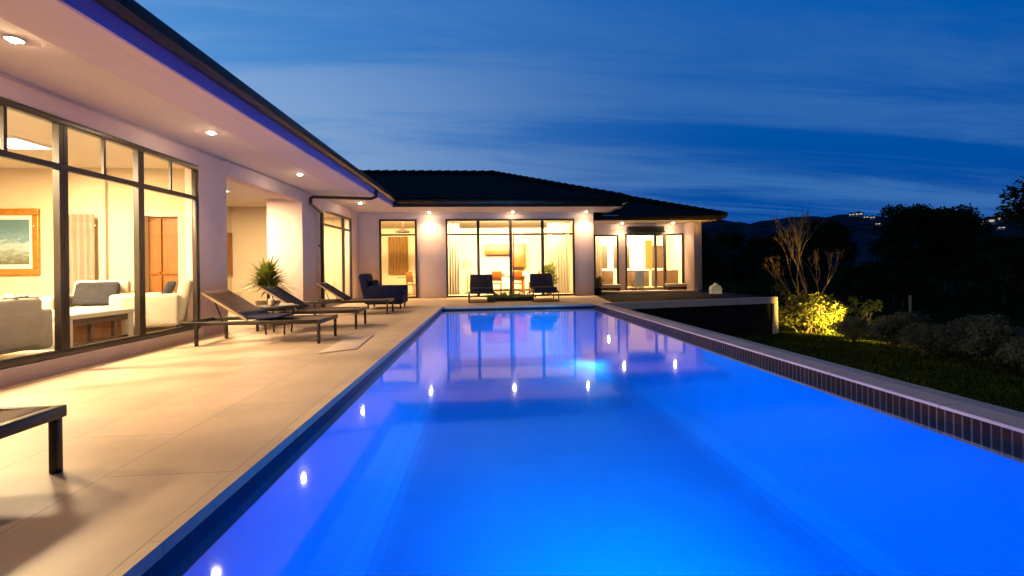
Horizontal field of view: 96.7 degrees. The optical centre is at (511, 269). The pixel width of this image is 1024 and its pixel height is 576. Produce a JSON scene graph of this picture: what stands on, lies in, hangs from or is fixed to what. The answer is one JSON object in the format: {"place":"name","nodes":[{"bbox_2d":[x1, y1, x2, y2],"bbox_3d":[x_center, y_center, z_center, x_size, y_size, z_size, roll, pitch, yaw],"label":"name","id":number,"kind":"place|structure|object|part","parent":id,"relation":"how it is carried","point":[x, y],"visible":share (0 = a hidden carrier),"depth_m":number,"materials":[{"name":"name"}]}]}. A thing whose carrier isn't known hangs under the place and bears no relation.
{"place":"outdoors","nodes":[
{"label":"outdoors","id":0,"kind":"place"},
{"bbox_2d":[0,295,612,575],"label":"pool deck","id":1,"kind":"structure","parent":0,"point":[166,449],"depth_m":2.92,"materials":[{"name":"tile"}]},
{"bbox_2d":[0,405,66,473],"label":"sun lounger","id":2,"kind":"object","parent":1,"relation":"on","point":[14,420],"visible":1,"depth_m":2.27,"materials":[{"name":"brown metal"}]},
{"bbox_2d":[180,290,337,346],"bbox_3d":[-3.648,0.670,6.714,1.880,0.750,0.801,-1,0,-4],"label":"sun lounger","id":3,"kind":"object","parent":1,"relation":"on","point":[231,302],"visible":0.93,"depth_m":6.49,"materials":[{"name":"grey metal"}]},
{"bbox_2d":[238,308,297,319],"bbox_3d":[-3.588,0.643,6.718,0.581,0.114,0.662,-1,0,-4],"label":"towel","id":4,"kind":"object","parent":3,"relation":"on","point":[260,314],"visible":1,"depth_m":6.63,"materials":[{"name":"grey fabric"}]},
{"bbox_2d":[236,253,301,325],"bbox_3d":[-4.724,0.361,8.845,1.340,1.393,1.342,-1,0,-4],"label":"potted plant","id":5,"kind":"object","parent":1,"relation":"on","point":[267,274],"visible":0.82,"depth_m":8.68,"materials":[{"name":"green plant"}]},
{"bbox_2d":[258,304,298,334],"bbox_3d":[-3.847,0.815,7.511,0.620,0.466,0.620,-1,0,-4],"label":"side table","id":6,"kind":"object","parent":1,"relation":"on","point":[277,306],"visible":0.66,"depth_m":7.35,"materials":[{"name":"wicker"}]},
{"bbox_2d":[268,299,274,305],"bbox_3d":[-3.925,0.527,7.425,0.100,0.110,0.098,-1,0,-4],"label":"candle jar","id":7,"kind":"object","parent":6,"relation":"on","point":[271,302],"visible":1,"depth_m":7.38,"materials":[{"name":"white glass"}]},
{"bbox_2d":[256,286,366,331],"bbox_3d":[-3.675,0.670,8.268,1.880,0.750,0.801,-1,0,-6],"label":"sun lounger","id":8,"kind":"object","parent":1,"relation":"on","point":[280,294],"visible":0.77,"depth_m":8.22,"materials":[{"name":"grey metal"}]},
{"bbox_2d":[319,334,372,353],"bbox_3d":[-2.249,1.021,6.433,0.420,0.009,1.667,-1,0,-4],"label":"mat","id":9,"kind":"object","parent":1,"relation":"on","point":[354,341],"visible":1,"depth_m":6.29,"materials":[{"name":"beige fabric"}]},
{"bbox_2d":[305,282,393,314],"bbox_3d":[-3.846,0.672,10.922,1.880,0.750,0.801,-1,0,-5],"label":"sun lounger","id":10,"kind":"object","parent":1,"relation":"on","point":[342,296],"visible":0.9,"depth_m":10.67,"materials":[{"name":"grey metal"}]},
{"bbox_2d":[0,0,727,387],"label":"house","id":11,"kind":"structure","parent":1,"relation":"on","point":[160,150],"depth_m":7.55,"materials":[{"name":"paint"}]},
{"bbox_2d":[0,208,40,275],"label":"painting","id":12,"kind":"object","parent":11,"relation":"attached to","point":[19,241],"visible":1,"depth_m":7.48,"materials":[{"name":"paint"}]},
{"bbox_2d":[0,298,52,354],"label":"sofa","id":13,"kind":"object","parent":11,"relation":"on","point":[26,323],"visible":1,"depth_m":4.63,"materials":[{"name":"grey fabric"}]},
{"bbox_2d":[0,294,38,299],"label":"throw","id":14,"kind":"object","parent":13,"relation":"on","point":[9,296],"visible":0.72,"depth_m":4.62,"materials":[{"name":"white fabric"}]},
{"bbox_2d":[69,214,94,294],"bbox_3d":[-7.081,0.006,7.438,0.500,1.840,0.069,-1,0,-4],"label":"curtain","id":15,"kind":"object","parent":11,"relation":"hanging from","point":[81,248],"visible":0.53,"depth_m":7.44,"materials":[{"name":"beige fabric"}]},
{"bbox_2d":[40,280,130,312],"bbox_3d":[-6.305,0.541,6.864,0.920,0.773,0.869,-1,0,-24],"label":"sofa","id":16,"kind":"object","parent":11,"relation":"on","point":[96,294],"visible":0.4,"depth_m":6.90,"materials":[{"name":"white fabric"}]},
{"bbox_2d":[41,308,134,349],"bbox_3d":[-5.419,0.721,5.727,0.560,0.390,1.040,-1,0,-4],"label":"coffee table","id":17,"kind":"object","parent":11,"relation":"on","point":[88,326],"visible":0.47,"depth_m":5.77,"materials":[{"name":"white paint"}]},
{"bbox_2d":[0,96,200,369],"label":"window","id":18,"kind":"structure","parent":11,"relation":"in","point":[59,166],"depth_m":4.92,"materials":[{"name":"brown metal"}]},
{"bbox_2d":[117,279,191,327],"bbox_3d":[-5.454,0.530,6.999,0.869,0.773,0.920,-1,0,-37],"label":"armchair","id":19,"kind":"object","parent":11,"relation":"on","point":[167,306],"visible":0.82,"depth_m":6.71,"materials":[{"name":"white fabric"}]},
{"bbox_2d":[145,213,180,322],"bbox_3d":[-5.872,-0.018,7.689,0.650,1.880,0.160,-1,0,-4],"label":"door","id":20,"kind":"structure","parent":11,"relation":"in","point":[163,232],"depth_m":7.72,"materials":[{"name":"brown wood"}]},
{"bbox_2d":[227,232,232,274],"bbox_3d":[-7.638,-0.432,12.210,0.060,1.150,0.400,-1,0,-4],"label":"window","id":21,"kind":"structure","parent":11,"relation":"in","point":[229,235],"depth_m":12.27,"materials":[{"name":"brown wood"}]},
{"bbox_2d":[323,209,352,303],"bbox_3d":[-5.414,-0.391,14.183,0.074,2.730,2.900,-1,0,-4],"label":"window","id":22,"kind":"structure","parent":11,"relation":"in","point":[343,229],"depth_m":14.68,"materials":[{"name":"brown metal"}]},
{"bbox_2d":[388,237,407,273],"bbox_3d":[-5.261,-0.686,21.064,0.900,1.700,0.104,-1,0,-4],"label":"curtain","id":23,"kind":"object","parent":11,"relation":"hanging from","point":[398,254],"visible":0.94,"depth_m":21.07,"materials":[{"name":"brown fabric"}]},
{"bbox_2d":[379,219,417,297],"bbox_3d":[-4.144,-0.405,16.610,1.350,2.888,0.074,-1,0,-4],"label":"window","id":24,"kind":"structure","parent":11,"relation":"in","point":[380,241],"depth_m":16.59,"materials":[{"name":"brown metal"}]},
{"bbox_2d":[395,229,409,232],"bbox_3d":[-4.349,-1.722,18.125,0.600,0.450,0.600,-1,0,-4],"label":"pendant lamp","id":25,"kind":"object","parent":11,"relation":"hanging from","point":[402,231],"visible":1,"depth_m":18.00,"materials":[{"name":"white metal"}]},
{"bbox_2d":[405,272,414,295],"bbox_3d":[-3.945,0.553,18.183,0.420,0.950,0.478,-1,0,38],"label":"dining chair","id":26,"kind":"object","parent":11,"relation":"on","point":[409,276],"visible":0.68,"depth_m":18.01,"materials":[{"name":"brown wood"}]},
{"bbox_2d":[448,223,459,293],"bbox_3d":[-2.424,-0.445,18.270,0.630,2.850,0.104,-1,0,-4],"label":"curtain","id":27,"kind":"object","parent":11,"relation":"hanging from","point":[453,267],"visible":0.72,"depth_m":18.27,"materials":[{"name":"beige fabric"}]},
{"bbox_2d":[462,259,472,293],"bbox_3d":[-1.862,0.278,19.114,0.480,1.450,0.480,-1,0,-4],"label":"floor lamp","id":28,"kind":"object","parent":11,"relation":"on","point":[467,264],"visible":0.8,"depth_m":18.97,"materials":[{"name":"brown wood"}]},
{"bbox_2d":[492,271,501,293],"bbox_3d":[-0.619,0.513,18.226,0.420,0.950,0.478,-1,0,-4],"label":"dining chair","id":29,"kind":"object","parent":11,"relation":"on","point":[496,275],"visible":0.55,"depth_m":18.02,"materials":[{"name":"orange wood"}]},
{"bbox_2d":[473,271,534,288],"bbox_3d":[-0.399,0.485,21.288,2.860,0.800,0.675,-1,0,-4],"label":"kitchen counter","id":30,"kind":"object","parent":11,"relation":"on","point":[505,282],"visible":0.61,"depth_m":20.98,"materials":[{"name":"white paint"}]},
{"bbox_2d":[493,277,503,287],"bbox_3d":[-0.714,0.504,20.945,0.660,0.690,0.016,-1,0,-4],"label":"door","id":31,"kind":"structure","parent":30,"relation":"in","point":[494,285],"depth_m":20.95,"materials":[{"name":"white paint"}]},
{"bbox_2d":[504,273,518,287],"bbox_3d":[-0.026,0.495,20.997,0.660,0.690,0.016,-1,0,-4],"label":"door","id":32,"kind":"structure","parent":30,"relation":"in","point":[506,279],"depth_m":20.98,"materials":[{"name":"white paint"}]},
{"bbox_2d":[485,244,525,266],"bbox_3d":[-0.324,-0.676,21.426,1.900,1.060,0.418,-1,0,-4],"label":"wall cabinet","id":33,"kind":"object","parent":11,"relation":"attached to","point":[519,253],"depth_m":21.27,"materials":[{"name":"orange wood"}]},
{"bbox_2d":[446,219,574,297],"bbox_3d":[-0.036,-0.456,16.921,4.790,2.888,0.074,-1,0,-4],"label":"window","id":34,"kind":"structure","parent":11,"relation":"in","point":[510,233],"depth_m":16.89,"materials":[{"name":"brown metal"}]},
{"bbox_2d":[513,235,514,296],"bbox_3d":[0.055,-0.101,15.448,0.340,2.200,0.340,-1,0,-4],"label":"pole","id":35,"kind":"object","parent":34,"relation":"attached to","point":[513,266],"visible":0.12,"depth_m":15.43,"materials":[{"name":"brown metal"}]},
{"bbox_2d":[502,275,526,292],"bbox_3d":[-0.278,0.608,19.033,1.700,0.750,0.900,-1,0,-4],"label":"dining table","id":36,"kind":"object","parent":11,"relation":"on","point":[523,283],"visible":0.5,"depth_m":18.70,"materials":[{"name":"brown wood"}]},
{"bbox_2d":[512,271,521,292],"bbox_3d":[0.182,0.503,18.286,0.420,0.950,0.478,-1,0,-10],"label":"dining chair","id":37,"kind":"object","parent":11,"relation":"on","point":[517,275],"visible":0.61,"depth_m":18.09,"materials":[{"name":"orange wood"}]},
{"bbox_2d":[519,273,532,287],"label":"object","id":38,"kind":"structure","parent":11,"relation":"on","point":[527,279],"depth_m":21.04,"materials":[{"name":"white paint"}]},
{"bbox_2d":[544,263,558,293],"bbox_3d":[1.486,0.309,17.667,0.758,1.306,0.720,-1,0,-4],"label":"potted plant","id":39,"kind":"object","parent":11,"relation":"on","point":[548,268],"visible":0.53,"depth_m":17.64,"materials":[{"name":"green plant"}]},
{"bbox_2d":[547,223,569,292],"bbox_3d":[1.898,-0.498,18.596,0.900,2.850,0.104,-1,0,-4],"label":"curtain","id":40,"kind":"object","parent":11,"relation":"hanging from","point":[558,250],"visible":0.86,"depth_m":18.60,"materials":[{"name":"beige fabric"}]},
{"bbox_2d":[595,238,601,278],"bbox_3d":[3.872,-0.497,20.350,0.300,1.900,0.069,-1,0,-4],"label":"curtain","id":41,"kind":"object","parent":11,"relation":"hanging from","point":[598,242],"visible":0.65,"depth_m":20.34,"materials":[{"name":"beige fabric"}]},
{"bbox_2d":[602,245,608,269],"bbox_3d":[4.284,-0.627,22.572,1.020,1.250,0.028,-1,0,-4],"label":"mirror","id":42,"kind":"object","parent":11,"relation":"attached to","point":[605,258],"visible":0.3,"depth_m":22.59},
{"bbox_2d":[594,235,618,290],"bbox_3d":[4.053,-0.315,19.576,1.080,2.390,0.090,-1,0,-4],"label":"window","id":43,"kind":"structure","parent":11,"relation":"in","point":[617,238],"depth_m":19.57,"materials":[{"name":"brown metal"}]},
{"bbox_2d":[601,269,613,283],"bbox_3d":[3.908,0.392,21.345,1.640,0.820,0.540,-1,0,-4],"label":"vanity unit","id":44,"kind":"object","parent":11,"relation":"on","point":[607,276],"visible":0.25,"depth_m":21.13,"materials":[{"name":"white wood"}]},
{"bbox_3d":[4.445,0.416,21.136,0.480,0.640,0.014,-1,0,-4],"label":"door","id":45,"kind":"part","parent":44,"relation":"part of","materials":[{"name":"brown wood"}]},
{"bbox_2d":[612,244,630,269],"bbox_3d":[5.450,-0.642,22.660,0.940,1.250,0.028,-1,0,-4],"label":"mirror","id":46,"kind":"object","parent":11,"relation":"attached to","point":[614,258],"visible":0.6,"depth_m":22.64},
{"bbox_2d":[616,269,649,286],"bbox_3d":[5.702,0.370,21.480,1.440,0.820,0.540,-1,0,-4],"label":"vanity unit","id":47,"kind":"object","parent":11,"relation":"on","point":[630,275],"visible":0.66,"depth_m":21.23,"materials":[{"name":"white wood"}]},
{"bbox_3d":[5.270,0.406,21.198,0.413,0.640,0.014,-1,0,-4],"label":"door","id":48,"kind":"part","parent":47,"relation":"part of","materials":[{"name":"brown wood"}]},
{"bbox_3d":[5.722,0.400,21.232,0.413,0.640,0.014,-1,0,-4],"label":"door","id":49,"kind":"part","parent":47,"relation":"part of","materials":[{"name":"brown wood"}]},
{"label":"door","id":50,"kind":"part","parent":47,"relation":"part of","materials":[{"name":"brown wood"}]},
{"bbox_2d":[625,234,653,289],"bbox_3d":[5.568,-0.353,19.691,1.360,2.430,0.090,-1,0,-4],"label":"door","id":51,"kind":"structure","parent":11,"relation":"in","point":[626,235],"depth_m":19.61,"materials":[{"name":"brown metal"}]},
{"bbox_2d":[645,240,652,268],"bbox_3d":[6.827,-0.758,22.680,0.350,1.450,0.069,-1,0,-4],"label":"curtain","id":52,"kind":"object","parent":11,"relation":"hanging from","point":[649,260],"visible":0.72,"depth_m":22.68,"materials":[{"name":"fabric"}]},
{"bbox_2d":[652,244,662,268],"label":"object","id":53,"kind":"object","parent":11,"relation":"attached to","point":[659,256],"visible":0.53,"depth_m":22.80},
{"bbox_2d":[654,233,665,289],"bbox_3d":[6.385,-0.368,19.632,0.500,2.420,0.090,-1,0,-4],"label":"door","id":54,"kind":"structure","parent":11,"relation":"in","point":[655,234],"depth_m":19.60,"materials":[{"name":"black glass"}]},
{"bbox_2d":[651,269,677,285],"bbox_3d":[7.298,0.351,21.601,1.240,0.820,0.540,-1,0,-4],"label":"vanity unit","id":55,"kind":"object","parent":11,"relation":"on","point":[672,275],"visible":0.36,"depth_m":21.36,"materials":[{"name":"white wood"}]},
{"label":"door","id":56,"kind":"part","parent":55,"relation":"part of","materials":[{"name":"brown wood"}]},
{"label":"door","id":57,"kind":"part","parent":55,"relation":"part of","materials":[{"name":"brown wood"}]},
{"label":"door","id":58,"kind":"part","parent":55,"relation":"part of","materials":[{"name":"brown wood"}]},
{"bbox_2d":[665,233,683,289],"bbox_3d":[7.049,-0.371,19.803,0.850,2.430,0.090,-1,0,-4],"label":"window","id":59,"kind":"structure","parent":11,"relation":"in","point":[682,234],"depth_m":19.79,"materials":[{"name":"brown metal"}]},
{"bbox_2d":[358,273,407,308],"bbox_3d":[-3.524,0.567,12.520,1.197,0.952,0.986,-1,0,-4],"label":"armchair","id":60,"kind":"object","parent":1,"relation":"on","point":[370,287],"visible":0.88,"depth_m":12.08,"materials":[{"name":"blue fabric"}]},
{"bbox_2d":[468,274,494,302],"bbox_3d":[-0.986,0.575,14.728,0.837,0.871,1.259,-1,0,-4],"label":"lounge chair","id":61,"kind":"object","parent":1,"relation":"on","point":[481,283],"visible":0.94,"depth_m":15.02,"materials":[{"name":"black fabric"}]},
{"bbox_2d":[486,292,535,300],"bbox_3d":[-0.016,0.846,14.736,1.634,0.309,0.375,-1,0,-4],"label":"planter","id":62,"kind":"object","parent":1,"relation":"on","point":[517,297],"visible":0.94,"depth_m":14.65,"materials":[{"name":"green metal"}]},
{"bbox_2d":[529,273,558,301],"bbox_3d":[1.012,0.551,14.829,0.837,0.871,1.259,-1,0,-4],"label":"lounge chair","id":63,"kind":"object","parent":1,"relation":"on","point":[541,282],"visible":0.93,"depth_m":15.11,"materials":[{"name":"black fabric"}]},
{"bbox_2d":[141,305,1023,575],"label":"pool basin","id":64,"kind":"object","parent":1,"relation":"in","point":[572,450],"visible":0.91,"depth_m":4.39,"materials":[{"name":"blue tile"}]},
{"bbox_2d":[595,303,1023,432],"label":"pool coping","id":65,"kind":"object","parent":64,"relation":"on","point":[1008,421],"visible":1,"depth_m":3.88,"materials":[{"name":"stone"}]},
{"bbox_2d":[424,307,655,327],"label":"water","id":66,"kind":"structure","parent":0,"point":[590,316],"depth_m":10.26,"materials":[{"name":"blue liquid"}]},
{"bbox_2d":[135,0,1023,223],"label":"sky","id":67,"kind":"structure","parent":0,"point":[751,111],"materials":[{"name":"blue"}]},
{"bbox_2d":[596,289,777,335],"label":"terrace","id":68,"kind":"structure","parent":0,"point":[732,314],"depth_m":14.61,"materials":[{"name":"paint"}]},
{"bbox_2d":[594,276,603,294],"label":"potted plant","id":69,"kind":"object","parent":68,"relation":"on","point":[597,286],"visible":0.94,"depth_m":17.56,"materials":[{"name":"green plant"}]},
{"bbox_2d":[602,284,620,290],"bbox_3d":[4.063,0.745,19.210,1.020,0.270,0.420,-1,0,-4],"label":"bench","id":70,"kind":"object","parent":68,"relation":"on","point":[617,287],"visible":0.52,"depth_m":19.02,"materials":[{"name":"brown wood"}]},
{"bbox_2d":[631,271,643,290],"bbox_3d":[5.241,0.446,18.974,0.400,0.840,0.450,-1,0,-4],"label":"garden chair","id":71,"kind":"object","parent":68,"relation":"on","point":[639,279],"visible":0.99,"depth_m":18.75,"materials":[{"name":"white fabric"}]},
{"bbox_2d":[665,283,686,289],"bbox_3d":[7.000,0.710,19.432,0.830,0.270,0.420,-1,0,-4],"label":"bench","id":72,"kind":"object","parent":68,"relation":"on","point":[681,286],"visible":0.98,"depth_m":19.25,"materials":[{"name":"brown wood"}]},
{"bbox_2d":[709,283,721,293],"bbox_3d":[7.771,0.700,17.384,0.434,0.410,0.240,-1,0,-4],"label":"garden ornament","id":73,"kind":"object","parent":68,"relation":"on","point":[715,288],"visible":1,"depth_m":17.29,"materials":[{"name":"beige stone"}]},
{"bbox_2d":[699,266,1023,412],"bbox_3d":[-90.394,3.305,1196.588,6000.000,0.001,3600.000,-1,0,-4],"label":"ground","id":74,"kind":"structure","parent":0,"point":[939,304],"depth_m":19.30,"materials":[{"name":"green plant"}]},
{"bbox_2d":[702,229,761,292],"bbox_3d":[18.588,-0.783,39.391,5.872,5.522,5.437,-1,0,-4],"label":"dark tree","id":75,"kind":"object","parent":74,"relation":"on","point":[743,256],"visible":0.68,"depth_m":38.62,"materials":[{"name":"green plant"}]},
{"bbox_2d":[730,234,796,290],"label":"dark tree","id":76,"kind":"object","parent":74,"relation":"on","point":[763,244],"visible":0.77,"depth_m":41.26,"materials":[{"name":"green plant"}]},
{"bbox_2d":[758,230,815,288],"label":"dark tree","id":77,"kind":"object","parent":74,"relation":"on","point":[783,258],"visible":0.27,"depth_m":43.55,"materials":[{"name":"green plant"}]},
{"bbox_2d":[762,208,848,326],"bbox_3d":[10.362,-0.135,16.586,2.588,4.430,2.408,-1,0,-4],"label":"bare tree","id":78,"kind":"object","parent":74,"relation":"on","point":[798,237],"visible":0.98,"depth_m":16.62,"materials":[{"name":"brown plant"}]},
{"bbox_2d":[778,290,849,333],"bbox_3d":[9.904,1.388,15.202,2.255,1.443,1.654,-1,0,-4],"label":"shrub","id":79,"kind":"object","parent":74,"relation":"on","point":[810,311],"visible":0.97,"depth_m":14.92,"materials":[{"name":"green plant"}]},
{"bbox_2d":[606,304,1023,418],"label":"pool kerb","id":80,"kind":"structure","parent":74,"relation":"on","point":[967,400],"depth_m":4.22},
{"bbox_2d":[784,219,864,295],"bbox_3d":[22.266,-0.957,32.715,4.778,5.777,5.157,-1,0,33],"label":"dark tree","id":81,"kind":"object","parent":74,"relation":"on","point":[833,234],"visible":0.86,"depth_m":32.46,"materials":[{"name":"green plant"}]},
{"bbox_2d":[829,315,873,341],"bbox_3d":[9.835,1.676,13.064,1.191,0.821,1.198,-1,0,-4],"label":"hedge shrub","id":82,"kind":"object","parent":74,"relation":"on","point":[853,325],"visible":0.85,"depth_m":12.90,"materials":[{"name":"green plant"}]},
{"bbox_2d":[844,296,882,321],"bbox_3d":[11.970,1.465,15.582,0.663,1.189,1.176,-1,0,-42],"label":"shrub","id":83,"kind":"object","parent":74,"relation":"on","point":[865,313],"visible":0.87,"depth_m":15.47,"materials":[{"name":"green plant"}]},
{"bbox_2d":[862,313,912,348],"bbox_3d":[10.062,1.616,11.984,1.419,0.937,1.154,-1,0,-23],"label":"hedge shrub","id":84,"kind":"object","parent":74,"relation":"on","point":[891,326],"visible":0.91,"depth_m":11.89,"materials":[{"name":"green plant"}]},
{"bbox_2d":[908,295,911,313],"bbox_3d":[15.102,1.481,17.186,0.310,1.070,0.180,-1,0,-4],"label":"garden post","id":85,"kind":"object","parent":74,"relation":"on","point":[910,303],"visible":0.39,"depth_m":17.14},
{"bbox_2d":[858,203,966,295],"bbox_3d":[27.862,-1.534,32.132,5.621,6.797,6.067,-1,0,34],"label":"dark tree","id":86,"kind":"object","parent":74,"relation":"on","point":[923,222],"visible":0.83,"depth_m":31.72,"materials":[{"name":"green plant"}]},
{"bbox_2d":[886,310,943,335],"bbox_3d":[11.187,1.592,12.751,1.398,0.958,1.389,-1,0,-27],"label":"hedge shrub","id":87,"kind":"object","parent":74,"relation":"on","point":[915,317],"visible":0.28,"depth_m":12.59,"materials":[{"name":"green plant"}]},
{"bbox_2d":[898,321,964,357],"bbox_3d":[9.956,1.665,10.877,1.217,0.839,1.225,-1,0,-42],"label":"hedge shrub","id":88,"kind":"object","parent":74,"relation":"on","point":[923,339],"visible":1,"depth_m":10.72,"materials":[{"name":"green plant"}]},
{"bbox_2d":[905,202,992,289],"bbox_3d":[37.255,-1.989,39.322,6.183,7.476,6.674,-1,0,-29],"label":"dark tree","id":89,"kind":"object","parent":74,"relation":"on","point":[961,208],"visible":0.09,"depth_m":38.12,"materials":[{"name":"green plant"}]},
{"bbox_2d":[915,208,995,294],"bbox_3d":[32.799,-1.323,33.298,5.582,6.253,5.171,-1,0,2],"label":"dark tree","id":90,"kind":"object","parent":74,"relation":"on","point":[966,247],"visible":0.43,"depth_m":32.50,"materials":[{"name":"green plant"}]},
{"bbox_2d":[938,220,1021,287],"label":"dark tree","id":91,"kind":"object","parent":74,"relation":"on","point":[971,283],"visible":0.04,"depth_m":42.69,"materials":[{"name":"green plant"}]},
{"bbox_2d":[945,314,1023,353],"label":"hedge shrub","id":92,"kind":"object","parent":74,"relation":"on","point":[960,328],"visible":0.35,"depth_m":11.12,"materials":[{"name":"green plant"}]},
{"bbox_2d":[954,321,1022,365],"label":"hedge shrub","id":93,"kind":"object","parent":74,"relation":"on","point":[995,337],"visible":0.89,"depth_m":9.69,"materials":[{"name":"green plant"}]},
{"bbox_2d":[957,232,1023,303],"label":"dark tree","id":94,"kind":"object","parent":74,"relation":"on","point":[996,242],"visible":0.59,"depth_m":25.11,"materials":[{"name":"green plant"}]},
{"bbox_2d":[983,176,1023,301],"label":"dark tree","id":95,"kind":"object","parent":74,"relation":"on","point":[1007,215],"visible":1,"depth_m":13.30,"materials":[{"name":"green plant"}]},
{"bbox_2d":[995,336,1023,367],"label":"hedge shrub","id":96,"kind":"object","parent":74,"relation":"on","point":[1014,352],"visible":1,"depth_m":8.92,"materials":[{"name":"green plant"}]},
{"bbox_2d":[701,214,1023,267],"bbox_3d":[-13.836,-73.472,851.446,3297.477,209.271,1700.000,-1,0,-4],"label":"hills","id":97,"kind":"structure","parent":0,"point":[863,236],"depth_m":1065.37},
{"bbox_2d":[856,211,863,216],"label":"hill house","id":98,"kind":"structure","parent":97,"relation":"on","point":[859,214],"depth_m":1167.10,"materials":[{"name":"tile"}]},
{"bbox_2d":[983,216,999,224],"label":"hill house","id":99,"kind":"structure","parent":97,"relation":"on","point":[992,220],"depth_m":910.70,"materials":[{"name":"tile"}]},
{"bbox_2d":[997,225,1005,229],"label":"hill house","id":100,"kind":"structure","parent":97,"relation":"on","point":[1001,227],"depth_m":837.17,"materials":[{"name":"tile"}]},
{"bbox_2d":[944,327,1023,335],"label":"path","id":101,"kind":"structure","parent":0,"point":[1019,328],"depth_m":15.41,"materials":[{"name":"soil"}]}
]}

